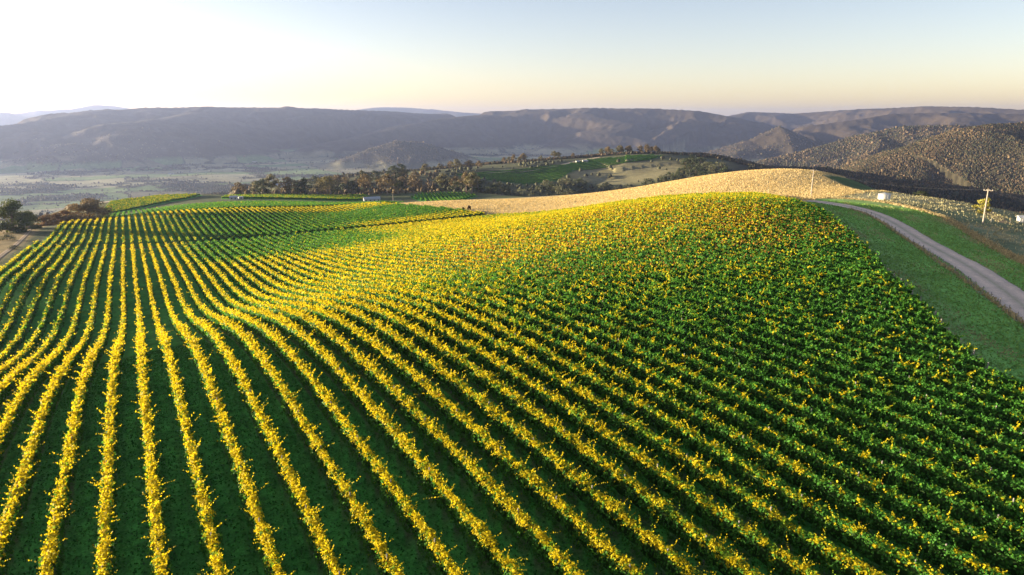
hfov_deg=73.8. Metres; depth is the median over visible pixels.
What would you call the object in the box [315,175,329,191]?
gum tree
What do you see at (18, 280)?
vine row
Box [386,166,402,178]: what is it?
gum tree
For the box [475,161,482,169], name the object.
gum tree
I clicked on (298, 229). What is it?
vine row
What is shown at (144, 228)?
vine row
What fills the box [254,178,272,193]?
gum tree
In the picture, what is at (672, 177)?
scrub tree
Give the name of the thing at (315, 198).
vine row
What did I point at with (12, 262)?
vine row
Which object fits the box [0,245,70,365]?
vine row
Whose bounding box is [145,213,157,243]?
vine row
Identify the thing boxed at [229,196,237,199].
farm house
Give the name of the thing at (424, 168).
gum tree
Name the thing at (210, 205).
vine row
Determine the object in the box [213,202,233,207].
vine row
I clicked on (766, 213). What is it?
vine row
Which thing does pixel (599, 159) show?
vine row
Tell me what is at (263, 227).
vine row
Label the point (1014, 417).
vine row
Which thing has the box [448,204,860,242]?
vine row
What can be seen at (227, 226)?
vine row
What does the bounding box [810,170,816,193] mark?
power pole
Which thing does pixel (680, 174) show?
scrub tree
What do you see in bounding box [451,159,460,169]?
gum tree
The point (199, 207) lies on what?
vine row
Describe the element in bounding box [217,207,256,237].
vine row
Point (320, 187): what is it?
gum tree
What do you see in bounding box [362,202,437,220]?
vine row
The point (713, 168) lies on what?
scrub tree
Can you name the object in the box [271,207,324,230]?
vine row
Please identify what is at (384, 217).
vine row
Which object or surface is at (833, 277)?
vine row
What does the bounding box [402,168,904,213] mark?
dry grass
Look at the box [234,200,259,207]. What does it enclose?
vine row
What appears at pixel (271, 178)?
gum tree
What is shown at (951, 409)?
vine row
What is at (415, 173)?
gum tree
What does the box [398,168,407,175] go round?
gum tree
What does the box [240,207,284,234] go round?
vine row
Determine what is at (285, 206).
vine row
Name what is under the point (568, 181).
scrub tree
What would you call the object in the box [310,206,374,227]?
vine row
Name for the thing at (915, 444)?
vine row
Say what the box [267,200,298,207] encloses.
vine row
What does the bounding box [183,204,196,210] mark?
vine row
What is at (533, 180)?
vine row
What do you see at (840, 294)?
vine row
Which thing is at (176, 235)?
vine row
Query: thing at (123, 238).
vine row
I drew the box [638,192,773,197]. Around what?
vine row
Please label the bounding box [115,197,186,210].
vine row
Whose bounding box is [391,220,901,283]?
vine row
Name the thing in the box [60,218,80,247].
vine row
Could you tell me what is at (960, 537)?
vine row
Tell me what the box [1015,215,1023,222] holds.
farm shed
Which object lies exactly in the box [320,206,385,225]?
vine row
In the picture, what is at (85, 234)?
vine row
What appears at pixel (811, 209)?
vine row
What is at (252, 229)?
vine row
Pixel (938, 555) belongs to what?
vine row
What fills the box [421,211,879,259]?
vine row
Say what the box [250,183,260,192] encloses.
gum tree
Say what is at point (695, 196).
vine row
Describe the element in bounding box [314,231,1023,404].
vine row
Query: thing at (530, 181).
vine row
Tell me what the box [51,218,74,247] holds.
vine row
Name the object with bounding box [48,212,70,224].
shrub
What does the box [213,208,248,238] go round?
vine row
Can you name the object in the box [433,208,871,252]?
vine row
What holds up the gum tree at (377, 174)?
on the ground at (302, 137)
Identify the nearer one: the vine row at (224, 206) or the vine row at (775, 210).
the vine row at (775, 210)
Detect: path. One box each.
[0,229,31,258]
[492,157,598,172]
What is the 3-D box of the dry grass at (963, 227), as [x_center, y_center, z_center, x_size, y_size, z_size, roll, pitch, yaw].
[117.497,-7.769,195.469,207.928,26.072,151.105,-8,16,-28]
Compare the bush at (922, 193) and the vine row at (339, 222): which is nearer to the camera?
the bush at (922, 193)
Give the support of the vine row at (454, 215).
on the ground at (302, 137)
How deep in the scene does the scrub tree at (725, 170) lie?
983.65 m
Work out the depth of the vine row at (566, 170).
1100.69 m
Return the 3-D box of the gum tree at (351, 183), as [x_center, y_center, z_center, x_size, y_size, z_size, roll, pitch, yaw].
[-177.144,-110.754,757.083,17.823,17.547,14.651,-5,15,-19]
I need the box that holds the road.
[802,200,1023,325]
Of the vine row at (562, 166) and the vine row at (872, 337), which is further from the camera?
the vine row at (562, 166)
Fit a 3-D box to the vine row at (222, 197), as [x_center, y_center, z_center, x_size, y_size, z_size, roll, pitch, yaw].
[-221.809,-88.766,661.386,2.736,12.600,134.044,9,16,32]
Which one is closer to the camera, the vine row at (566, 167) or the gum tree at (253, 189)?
the gum tree at (253, 189)
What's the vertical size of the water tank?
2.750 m
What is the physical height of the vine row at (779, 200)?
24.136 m
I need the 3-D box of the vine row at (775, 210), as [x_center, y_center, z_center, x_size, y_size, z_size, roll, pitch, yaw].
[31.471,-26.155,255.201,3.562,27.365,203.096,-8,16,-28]
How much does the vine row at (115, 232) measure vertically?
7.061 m
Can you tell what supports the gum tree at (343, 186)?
on the ground at (302, 137)
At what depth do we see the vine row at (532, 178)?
1050.57 m
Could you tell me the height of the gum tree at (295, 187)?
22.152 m
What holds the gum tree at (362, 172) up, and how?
on the ground at (302, 137)
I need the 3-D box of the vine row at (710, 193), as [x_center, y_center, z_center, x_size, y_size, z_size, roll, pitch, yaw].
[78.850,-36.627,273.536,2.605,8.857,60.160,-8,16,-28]
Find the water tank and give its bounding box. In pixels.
[878,193,890,199]
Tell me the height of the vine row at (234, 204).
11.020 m
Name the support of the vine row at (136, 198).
on the ground at (302, 137)
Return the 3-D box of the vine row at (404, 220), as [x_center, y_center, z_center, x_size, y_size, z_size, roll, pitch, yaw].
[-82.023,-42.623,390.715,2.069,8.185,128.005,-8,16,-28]
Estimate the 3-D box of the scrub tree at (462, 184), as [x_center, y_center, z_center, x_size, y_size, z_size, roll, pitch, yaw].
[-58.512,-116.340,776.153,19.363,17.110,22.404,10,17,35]
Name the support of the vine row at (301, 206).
on the ground at (302, 137)
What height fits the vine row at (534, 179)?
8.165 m
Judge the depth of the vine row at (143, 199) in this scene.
592.39 m
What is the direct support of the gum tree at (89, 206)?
on the ground at (302, 137)
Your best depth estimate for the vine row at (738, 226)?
166.33 m
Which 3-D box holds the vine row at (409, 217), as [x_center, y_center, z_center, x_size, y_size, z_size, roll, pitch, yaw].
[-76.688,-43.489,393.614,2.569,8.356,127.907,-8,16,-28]
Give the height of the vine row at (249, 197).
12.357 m
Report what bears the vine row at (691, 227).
on the ground at (302, 137)
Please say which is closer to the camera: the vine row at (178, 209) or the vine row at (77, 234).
the vine row at (77, 234)
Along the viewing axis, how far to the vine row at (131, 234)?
316.50 m
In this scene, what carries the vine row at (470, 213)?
on the ground at (302, 137)
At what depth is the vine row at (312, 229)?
360.02 m
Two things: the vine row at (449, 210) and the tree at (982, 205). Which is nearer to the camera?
the tree at (982, 205)
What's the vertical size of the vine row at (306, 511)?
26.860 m
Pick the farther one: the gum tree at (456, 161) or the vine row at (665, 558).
the gum tree at (456, 161)
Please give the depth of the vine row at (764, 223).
175.54 m
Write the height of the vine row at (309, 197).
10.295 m
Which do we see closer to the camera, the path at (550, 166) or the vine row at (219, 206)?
the vine row at (219, 206)
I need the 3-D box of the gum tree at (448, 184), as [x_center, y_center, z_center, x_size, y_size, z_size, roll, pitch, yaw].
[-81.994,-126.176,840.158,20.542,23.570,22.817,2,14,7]
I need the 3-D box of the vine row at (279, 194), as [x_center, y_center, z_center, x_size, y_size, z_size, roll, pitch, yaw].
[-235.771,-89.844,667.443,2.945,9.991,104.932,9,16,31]
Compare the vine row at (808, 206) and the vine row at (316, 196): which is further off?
the vine row at (316, 196)
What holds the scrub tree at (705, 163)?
on the ground at (302, 137)
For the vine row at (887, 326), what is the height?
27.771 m
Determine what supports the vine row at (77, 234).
on the ground at (302, 137)
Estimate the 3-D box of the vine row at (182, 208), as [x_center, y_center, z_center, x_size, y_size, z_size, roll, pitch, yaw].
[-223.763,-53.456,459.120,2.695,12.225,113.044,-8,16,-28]
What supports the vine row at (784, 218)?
on the ground at (302, 137)
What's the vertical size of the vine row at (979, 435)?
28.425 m
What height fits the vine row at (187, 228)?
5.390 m
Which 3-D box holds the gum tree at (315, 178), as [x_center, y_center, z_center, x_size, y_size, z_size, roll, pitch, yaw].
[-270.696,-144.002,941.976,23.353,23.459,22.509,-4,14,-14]
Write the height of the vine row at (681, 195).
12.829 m
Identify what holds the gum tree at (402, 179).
on the ground at (302, 137)
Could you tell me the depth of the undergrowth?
946.47 m
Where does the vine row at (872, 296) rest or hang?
on the ground at (302, 137)
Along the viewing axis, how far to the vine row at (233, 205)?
441.57 m
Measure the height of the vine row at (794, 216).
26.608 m
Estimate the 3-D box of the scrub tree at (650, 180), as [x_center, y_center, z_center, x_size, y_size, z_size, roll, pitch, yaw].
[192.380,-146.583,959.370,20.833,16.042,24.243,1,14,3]
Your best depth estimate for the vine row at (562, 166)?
1133.35 m
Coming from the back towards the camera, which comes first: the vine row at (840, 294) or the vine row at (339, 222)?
the vine row at (339, 222)
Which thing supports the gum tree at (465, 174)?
on the ground at (302, 137)
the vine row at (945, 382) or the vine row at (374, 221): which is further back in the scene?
the vine row at (374, 221)
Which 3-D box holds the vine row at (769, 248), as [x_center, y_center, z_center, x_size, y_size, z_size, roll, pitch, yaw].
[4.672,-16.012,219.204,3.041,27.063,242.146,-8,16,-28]
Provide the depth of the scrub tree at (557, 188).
931.38 m
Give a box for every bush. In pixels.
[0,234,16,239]
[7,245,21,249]
[912,190,929,195]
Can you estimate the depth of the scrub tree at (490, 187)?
744.27 m
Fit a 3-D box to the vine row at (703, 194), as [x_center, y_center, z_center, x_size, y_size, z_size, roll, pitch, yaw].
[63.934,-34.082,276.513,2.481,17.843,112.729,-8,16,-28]
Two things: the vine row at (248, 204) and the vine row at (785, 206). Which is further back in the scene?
the vine row at (248, 204)
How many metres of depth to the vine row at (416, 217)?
374.69 m
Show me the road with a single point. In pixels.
(1011, 295)
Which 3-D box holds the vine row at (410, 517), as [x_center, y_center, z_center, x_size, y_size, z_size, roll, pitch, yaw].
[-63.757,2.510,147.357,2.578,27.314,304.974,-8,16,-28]
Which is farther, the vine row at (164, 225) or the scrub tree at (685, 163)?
the scrub tree at (685, 163)
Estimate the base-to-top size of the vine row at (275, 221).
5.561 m
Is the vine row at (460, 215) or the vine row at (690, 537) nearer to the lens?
the vine row at (690, 537)
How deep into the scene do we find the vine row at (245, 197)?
635.21 m
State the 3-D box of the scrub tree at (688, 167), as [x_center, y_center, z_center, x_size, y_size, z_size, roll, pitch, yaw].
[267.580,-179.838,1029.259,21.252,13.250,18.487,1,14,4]
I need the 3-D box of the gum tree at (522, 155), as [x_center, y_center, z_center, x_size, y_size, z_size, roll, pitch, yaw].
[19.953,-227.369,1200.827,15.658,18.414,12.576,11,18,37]
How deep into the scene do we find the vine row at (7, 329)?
164.10 m
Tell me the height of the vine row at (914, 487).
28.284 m
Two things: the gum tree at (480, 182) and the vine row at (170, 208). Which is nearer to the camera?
the vine row at (170, 208)
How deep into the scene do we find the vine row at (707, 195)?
229.36 m
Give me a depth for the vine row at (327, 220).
363.38 m
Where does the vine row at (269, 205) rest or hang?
on the ground at (302, 137)
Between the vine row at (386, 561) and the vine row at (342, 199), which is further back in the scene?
the vine row at (342, 199)
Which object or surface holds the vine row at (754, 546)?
on the ground at (302, 137)
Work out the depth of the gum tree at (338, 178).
935.84 m
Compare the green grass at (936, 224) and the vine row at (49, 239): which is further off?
the vine row at (49, 239)
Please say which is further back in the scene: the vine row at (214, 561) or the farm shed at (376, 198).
the farm shed at (376, 198)
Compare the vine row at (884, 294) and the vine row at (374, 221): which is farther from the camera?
the vine row at (374, 221)
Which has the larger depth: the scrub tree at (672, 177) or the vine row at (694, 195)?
the scrub tree at (672, 177)
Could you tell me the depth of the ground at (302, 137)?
183.35 m
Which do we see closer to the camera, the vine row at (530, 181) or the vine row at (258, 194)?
the vine row at (258, 194)
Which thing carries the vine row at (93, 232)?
on the ground at (302, 137)
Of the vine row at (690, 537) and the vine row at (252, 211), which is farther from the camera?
the vine row at (252, 211)
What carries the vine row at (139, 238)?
on the ground at (302, 137)
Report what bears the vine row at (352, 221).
on the ground at (302, 137)
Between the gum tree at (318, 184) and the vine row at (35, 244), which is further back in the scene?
the gum tree at (318, 184)
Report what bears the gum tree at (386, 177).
on the ground at (302, 137)
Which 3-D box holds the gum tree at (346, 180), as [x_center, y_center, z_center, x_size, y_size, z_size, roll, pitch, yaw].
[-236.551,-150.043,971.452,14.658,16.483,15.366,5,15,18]
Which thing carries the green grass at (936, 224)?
on the ground at (302, 137)
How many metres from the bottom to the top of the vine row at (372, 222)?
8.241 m
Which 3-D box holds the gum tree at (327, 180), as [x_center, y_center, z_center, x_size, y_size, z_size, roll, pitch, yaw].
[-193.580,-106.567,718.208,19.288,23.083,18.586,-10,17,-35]
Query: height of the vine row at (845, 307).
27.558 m
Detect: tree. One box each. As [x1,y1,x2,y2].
[0,197,36,232]
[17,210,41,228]
[59,197,115,221]
[232,182,245,192]
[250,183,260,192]
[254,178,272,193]
[263,174,279,193]
[278,177,297,188]
[283,180,308,193]
[294,177,312,193]
[307,175,319,186]
[313,180,337,190]
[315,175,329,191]
[319,176,337,193]
[330,174,343,185]
[331,186,340,193]
[339,183,353,192]
[342,177,350,183]
[345,180,359,192]
[357,173,373,188]
[358,170,370,181]
[370,170,381,180]
[375,173,397,194]
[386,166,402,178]
[390,180,404,190]
[395,164,410,176]
[397,177,407,186]
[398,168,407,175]
[407,177,422,187]
[408,171,421,177]
[420,163,430,171]
[433,173,450,186]
[437,176,450,187]
[449,178,468,191]
[450,176,460,187]
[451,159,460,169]
[458,171,473,191]
[463,160,474,171]
[463,171,480,193]
[470,176,485,192]
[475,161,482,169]
[485,183,498,193]
[491,181,511,194]
[519,153,527,159]
[540,179,554,188]
[544,182,557,190]
[549,185,565,194]
[559,178,573,184]
[560,188,577,194]
[573,177,585,186]
[577,188,587,193]
[591,184,609,191]
[641,178,655,184]
[658,176,668,182]
[669,175,679,180]
[673,172,683,179]
[681,158,690,166]
[683,164,695,171]
[686,169,696,174]
[692,166,701,175]
[695,157,706,163]
[700,162,711,169]
[706,165,719,171]
[713,161,725,169]
[716,168,729,172]
[971,197,991,213]
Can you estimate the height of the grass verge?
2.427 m
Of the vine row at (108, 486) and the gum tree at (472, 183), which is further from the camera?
the gum tree at (472, 183)
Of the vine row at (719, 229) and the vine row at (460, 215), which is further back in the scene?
the vine row at (460, 215)
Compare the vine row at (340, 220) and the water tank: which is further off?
the vine row at (340, 220)
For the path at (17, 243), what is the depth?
280.01 m
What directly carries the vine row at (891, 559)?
on the ground at (302, 137)
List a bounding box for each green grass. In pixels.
[807,200,1023,394]
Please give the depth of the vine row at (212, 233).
332.22 m
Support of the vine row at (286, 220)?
on the ground at (302, 137)
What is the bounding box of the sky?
[0,0,1023,115]
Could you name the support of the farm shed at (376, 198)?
on the ground at (302, 137)
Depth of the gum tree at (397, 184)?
753.09 m
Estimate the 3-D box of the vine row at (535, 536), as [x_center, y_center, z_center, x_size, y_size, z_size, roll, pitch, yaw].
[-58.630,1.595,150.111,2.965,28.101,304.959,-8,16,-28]
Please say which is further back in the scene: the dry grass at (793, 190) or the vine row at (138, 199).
the vine row at (138, 199)
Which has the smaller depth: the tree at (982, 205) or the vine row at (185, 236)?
the tree at (982, 205)
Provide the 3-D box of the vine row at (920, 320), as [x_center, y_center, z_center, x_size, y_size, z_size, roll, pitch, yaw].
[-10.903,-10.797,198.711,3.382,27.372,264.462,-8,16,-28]
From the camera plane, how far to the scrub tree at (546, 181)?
967.53 m
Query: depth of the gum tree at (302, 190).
709.13 m
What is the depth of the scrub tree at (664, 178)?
957.37 m
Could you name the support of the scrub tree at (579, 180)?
on the ground at (302, 137)
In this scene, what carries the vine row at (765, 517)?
on the ground at (302, 137)
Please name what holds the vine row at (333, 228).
on the ground at (302, 137)
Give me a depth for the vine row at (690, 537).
55.82 m
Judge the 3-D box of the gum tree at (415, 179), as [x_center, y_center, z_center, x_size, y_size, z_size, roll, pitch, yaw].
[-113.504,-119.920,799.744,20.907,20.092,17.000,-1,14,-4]
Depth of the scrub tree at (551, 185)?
948.89 m
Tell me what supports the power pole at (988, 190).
on the ground at (302, 137)
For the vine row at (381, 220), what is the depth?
370.42 m
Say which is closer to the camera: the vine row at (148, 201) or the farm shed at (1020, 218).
the farm shed at (1020, 218)
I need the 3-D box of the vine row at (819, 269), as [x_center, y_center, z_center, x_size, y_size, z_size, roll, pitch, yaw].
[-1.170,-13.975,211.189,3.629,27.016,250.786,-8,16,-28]
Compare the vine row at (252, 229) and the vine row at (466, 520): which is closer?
the vine row at (466, 520)
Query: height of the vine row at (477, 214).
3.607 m
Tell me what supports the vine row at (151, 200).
on the ground at (302, 137)
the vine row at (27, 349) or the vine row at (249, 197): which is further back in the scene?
the vine row at (249, 197)
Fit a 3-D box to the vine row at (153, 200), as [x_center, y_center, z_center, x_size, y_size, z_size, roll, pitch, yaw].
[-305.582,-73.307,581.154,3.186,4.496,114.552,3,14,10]
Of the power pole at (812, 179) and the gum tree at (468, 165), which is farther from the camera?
the gum tree at (468, 165)
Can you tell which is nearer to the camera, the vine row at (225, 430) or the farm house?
the vine row at (225, 430)
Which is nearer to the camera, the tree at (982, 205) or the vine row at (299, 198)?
the tree at (982, 205)
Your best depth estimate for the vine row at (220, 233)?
338.20 m
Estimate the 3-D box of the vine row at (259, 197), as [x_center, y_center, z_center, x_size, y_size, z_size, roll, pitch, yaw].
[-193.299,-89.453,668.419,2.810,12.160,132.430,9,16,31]
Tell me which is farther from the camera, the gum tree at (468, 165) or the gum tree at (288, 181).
the gum tree at (468, 165)
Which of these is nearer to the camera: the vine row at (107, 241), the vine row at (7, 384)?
the vine row at (7, 384)
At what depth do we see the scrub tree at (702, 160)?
1074.59 m
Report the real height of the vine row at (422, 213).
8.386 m
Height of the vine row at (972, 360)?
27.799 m
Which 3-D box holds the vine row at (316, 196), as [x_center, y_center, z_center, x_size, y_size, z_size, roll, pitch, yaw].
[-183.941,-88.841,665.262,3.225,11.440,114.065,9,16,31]
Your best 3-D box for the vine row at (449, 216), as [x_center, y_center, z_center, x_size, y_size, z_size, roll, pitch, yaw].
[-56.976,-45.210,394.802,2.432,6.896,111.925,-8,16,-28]
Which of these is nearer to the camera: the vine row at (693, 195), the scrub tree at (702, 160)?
the vine row at (693, 195)
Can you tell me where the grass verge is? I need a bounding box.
[858,208,1022,316]
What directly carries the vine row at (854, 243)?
on the ground at (302, 137)
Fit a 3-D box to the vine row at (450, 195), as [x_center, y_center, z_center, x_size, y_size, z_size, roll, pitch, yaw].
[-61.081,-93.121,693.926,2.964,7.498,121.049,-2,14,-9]
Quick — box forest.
[0,121,1023,222]
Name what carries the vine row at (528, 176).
on the ground at (302, 137)
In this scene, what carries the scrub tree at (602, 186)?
on the ground at (302, 137)
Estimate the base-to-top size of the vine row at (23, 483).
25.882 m
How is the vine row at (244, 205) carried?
on the ground at (302, 137)
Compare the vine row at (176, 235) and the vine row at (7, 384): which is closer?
the vine row at (7, 384)
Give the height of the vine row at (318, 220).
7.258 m
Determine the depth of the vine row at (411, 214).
382.29 m
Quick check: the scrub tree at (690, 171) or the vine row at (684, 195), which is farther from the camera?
the scrub tree at (690, 171)
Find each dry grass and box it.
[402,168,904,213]
[815,190,1023,324]
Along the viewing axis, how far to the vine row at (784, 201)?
209.96 m
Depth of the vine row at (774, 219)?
178.67 m
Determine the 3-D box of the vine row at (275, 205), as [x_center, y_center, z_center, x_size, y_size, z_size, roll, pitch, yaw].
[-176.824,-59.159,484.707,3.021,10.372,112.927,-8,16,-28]
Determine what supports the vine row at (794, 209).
on the ground at (302, 137)
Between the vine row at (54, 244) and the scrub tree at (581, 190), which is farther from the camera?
the scrub tree at (581, 190)
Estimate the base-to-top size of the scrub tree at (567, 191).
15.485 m
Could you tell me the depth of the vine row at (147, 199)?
586.05 m
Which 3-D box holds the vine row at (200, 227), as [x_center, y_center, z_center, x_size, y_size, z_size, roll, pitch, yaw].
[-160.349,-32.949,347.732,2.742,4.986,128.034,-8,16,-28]
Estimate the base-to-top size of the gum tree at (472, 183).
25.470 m
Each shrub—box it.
[33,214,60,225]
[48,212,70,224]
[59,209,78,222]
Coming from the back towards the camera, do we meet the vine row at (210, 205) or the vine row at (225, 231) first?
the vine row at (210, 205)
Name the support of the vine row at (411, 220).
on the ground at (302, 137)
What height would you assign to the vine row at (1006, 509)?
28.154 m
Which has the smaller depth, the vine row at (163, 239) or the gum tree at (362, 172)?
the vine row at (163, 239)
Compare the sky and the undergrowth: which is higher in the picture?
the sky
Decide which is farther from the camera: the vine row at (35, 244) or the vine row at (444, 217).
the vine row at (444, 217)
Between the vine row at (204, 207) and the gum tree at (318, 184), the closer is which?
the vine row at (204, 207)
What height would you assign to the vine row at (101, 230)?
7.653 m
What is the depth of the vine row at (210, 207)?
447.41 m
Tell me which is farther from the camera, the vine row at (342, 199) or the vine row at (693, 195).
the vine row at (342, 199)
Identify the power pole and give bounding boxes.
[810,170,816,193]
[982,189,992,223]
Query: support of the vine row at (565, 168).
on the ground at (302, 137)
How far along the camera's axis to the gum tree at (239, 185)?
737.26 m
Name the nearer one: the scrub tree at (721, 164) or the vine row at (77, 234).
the vine row at (77, 234)
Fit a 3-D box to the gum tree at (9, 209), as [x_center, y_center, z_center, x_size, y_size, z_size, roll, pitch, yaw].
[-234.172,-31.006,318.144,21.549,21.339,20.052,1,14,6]
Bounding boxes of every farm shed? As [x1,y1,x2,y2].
[363,196,380,201]
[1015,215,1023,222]
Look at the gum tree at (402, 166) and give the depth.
1059.36 m
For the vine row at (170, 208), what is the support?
on the ground at (302, 137)
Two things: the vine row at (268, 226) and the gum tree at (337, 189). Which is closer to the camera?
the vine row at (268, 226)
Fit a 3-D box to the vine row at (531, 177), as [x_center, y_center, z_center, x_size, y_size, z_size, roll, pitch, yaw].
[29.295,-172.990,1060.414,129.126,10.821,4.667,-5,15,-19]
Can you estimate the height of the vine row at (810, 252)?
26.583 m
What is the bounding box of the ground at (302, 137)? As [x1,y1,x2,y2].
[0,105,1023,574]
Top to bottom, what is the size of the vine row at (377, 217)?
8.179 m
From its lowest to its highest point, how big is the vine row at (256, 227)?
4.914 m
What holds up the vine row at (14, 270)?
on the ground at (302, 137)
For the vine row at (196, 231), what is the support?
on the ground at (302, 137)
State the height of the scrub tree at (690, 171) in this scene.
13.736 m
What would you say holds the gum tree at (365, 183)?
on the ground at (302, 137)
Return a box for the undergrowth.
[234,155,731,196]
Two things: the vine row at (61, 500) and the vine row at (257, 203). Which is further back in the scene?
the vine row at (257, 203)
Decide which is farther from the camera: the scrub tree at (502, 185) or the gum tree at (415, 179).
the gum tree at (415, 179)
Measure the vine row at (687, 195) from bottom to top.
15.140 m
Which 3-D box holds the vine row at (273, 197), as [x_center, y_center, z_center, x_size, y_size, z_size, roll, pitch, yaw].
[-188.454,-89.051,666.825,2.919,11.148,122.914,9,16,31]
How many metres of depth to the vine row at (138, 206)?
540.06 m
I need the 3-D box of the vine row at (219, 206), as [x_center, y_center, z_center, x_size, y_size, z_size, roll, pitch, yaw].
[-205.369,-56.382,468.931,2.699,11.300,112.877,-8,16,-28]
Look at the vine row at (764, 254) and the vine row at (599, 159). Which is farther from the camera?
the vine row at (599, 159)
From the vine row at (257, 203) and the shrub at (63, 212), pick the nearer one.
the shrub at (63, 212)
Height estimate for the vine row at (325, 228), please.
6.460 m
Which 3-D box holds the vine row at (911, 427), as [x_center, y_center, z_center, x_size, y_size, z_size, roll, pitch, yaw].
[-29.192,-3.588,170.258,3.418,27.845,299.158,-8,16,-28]
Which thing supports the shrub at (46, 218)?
on the ground at (302, 137)
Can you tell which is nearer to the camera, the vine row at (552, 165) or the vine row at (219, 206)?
the vine row at (219, 206)
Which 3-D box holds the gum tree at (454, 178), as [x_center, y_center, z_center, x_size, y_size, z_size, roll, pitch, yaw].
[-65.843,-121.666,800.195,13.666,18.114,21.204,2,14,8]
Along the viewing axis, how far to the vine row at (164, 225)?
328.95 m
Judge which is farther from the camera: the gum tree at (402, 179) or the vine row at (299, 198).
the gum tree at (402, 179)
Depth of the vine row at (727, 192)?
268.31 m
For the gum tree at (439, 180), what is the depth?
786.12 m
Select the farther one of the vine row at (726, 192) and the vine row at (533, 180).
the vine row at (533, 180)
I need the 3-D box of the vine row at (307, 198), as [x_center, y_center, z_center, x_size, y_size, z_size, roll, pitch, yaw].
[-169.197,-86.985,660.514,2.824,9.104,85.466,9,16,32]
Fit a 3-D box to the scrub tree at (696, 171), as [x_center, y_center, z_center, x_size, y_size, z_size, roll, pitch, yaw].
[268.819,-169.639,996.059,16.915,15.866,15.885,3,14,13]
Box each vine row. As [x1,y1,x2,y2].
[0,243,43,293]
[0,244,98,469]
[0,244,107,574]
[0,245,32,276]
[0,245,51,322]
[0,245,61,348]
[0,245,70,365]
[0,245,80,381]
[0,245,89,405]
[27,244,116,574]
[32,240,39,247]
[42,221,65,247]
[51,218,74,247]
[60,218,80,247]
[69,219,86,246]
[79,218,93,247]
[87,217,99,247]
[90,244,127,574]
[97,216,105,246]
[104,193,196,207]
[104,217,112,246]
[106,194,174,205]
[106,194,199,208]
[107,196,190,209]
[108,193,187,205]
[108,194,169,203]
[109,194,159,202]
[110,199,169,213]
[111,194,195,208]
[113,216,118,245]
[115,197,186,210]
[121,215,125,246]
[128,214,133,244]
[130,244,173,574]
[134,214,141,243]
[139,213,150,245]
[139,244,233,574]
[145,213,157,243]
[147,243,291,574]
[151,212,165,243]
[156,243,351,574]
[157,211,174,244]
[163,211,181,243]
[164,242,403,574]
[165,205,174,212]
[169,205,180,212]
[169,210,189,242]
[172,242,469,574]
[174,204,186,211]
[174,209,197,242]
[180,209,204,241]
[181,241,527,574]
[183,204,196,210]
[186,209,212,240]
[187,203,202,210]
[189,241,588,574]
[191,209,220,240]
[192,203,207,209]
[195,203,212,208]
[196,240,656,574]
[197,208,227,240]
[200,203,218,208]
[202,208,234,239]
[204,202,223,208]
[204,240,712,574]
[208,208,242,239]
[209,202,228,208]
[211,240,771,574]
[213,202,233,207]
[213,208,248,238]
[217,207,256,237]
[219,202,239,208]
[220,239,835,574]
[221,194,335,198]
[221,200,243,207]
[224,193,302,195]
[224,207,263,236]
[225,201,248,207]
[227,238,885,574]
[229,207,270,236]
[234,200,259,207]
[235,207,277,235]
[235,238,956,574]
[237,194,306,195]
[239,200,264,207]
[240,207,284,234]
[242,237,1008,574]
[243,194,347,198]
[243,200,268,207]
[245,207,291,234]
[248,194,354,198]
[248,201,273,207]
[250,200,278,207]
[250,207,297,233]
[250,237,1023,574]
[256,207,304,232]
[257,194,362,198]
[257,236,1023,552]
[261,207,310,232]
[262,201,288,207]
[264,236,1023,526]
[266,194,364,198]
[266,206,317,231]
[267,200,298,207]
[270,200,302,207]
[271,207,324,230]
[272,235,1023,502]
[275,195,365,198]
[276,207,330,230]
[279,234,1023,484]
[281,206,336,230]
[284,195,366,198]
[286,207,343,229]
[286,233,1023,464]
[291,206,349,229]
[292,196,363,199]
[292,232,1023,448]
[296,207,355,228]
[300,232,1023,433]
[302,196,368,199]
[302,207,361,227]
[305,206,368,227]
[306,232,1023,417]
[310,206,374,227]
[314,196,369,199]
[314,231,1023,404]
[315,205,379,226]
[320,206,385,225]
[320,231,1023,393]
[325,205,391,224]
[327,230,988,369]
[330,206,397,224]
[334,205,403,223]
[334,230,977,354]
[337,197,362,200]
[338,205,408,223]
[340,228,963,347]
[343,204,415,222]
[347,203,420,221]
[347,228,949,334]
[352,203,426,221]
[353,227,941,325]
[356,203,431,220]
[359,227,936,317]
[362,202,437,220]
[365,202,443,219]
[366,226,926,309]
[371,202,447,218]
[372,225,921,301]
[379,223,914,294]
[382,201,453,217]
[385,220,908,286]
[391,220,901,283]
[395,202,459,217]
[397,217,894,278]
[402,216,888,272]
[409,203,464,216]
[409,213,885,268]
[414,212,881,262]
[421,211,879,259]
[423,204,469,216]
[426,209,877,256]
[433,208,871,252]
[439,205,869,249]
[440,206,475,215]
[443,203,863,243]
[447,191,457,199]
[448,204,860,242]
[454,201,858,238]
[457,154,642,174]
[457,208,480,215]
[460,200,855,234]
[461,154,653,175]
[465,199,852,232]
[471,198,848,228]
[476,155,661,175]
[476,197,844,225]
[480,157,656,176]
[480,159,649,178]
[481,197,841,222]
[486,171,571,179]
[487,197,838,219]
[491,172,568,180]
[491,195,833,216]
[497,173,566,181]
[497,194,831,215]
[502,175,562,181]
[504,194,827,213]
[509,178,558,182]
[514,195,820,213]
[515,180,551,182]
[524,194,815,212]
[533,194,810,211]
[542,194,802,211]
[553,193,800,209]
[564,193,795,208]
[570,155,630,163]
[577,193,789,206]
[589,192,784,204]
[604,192,780,202]
[623,191,763,200]
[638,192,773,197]
[658,192,770,195]
[683,192,766,193]
[708,191,762,193]

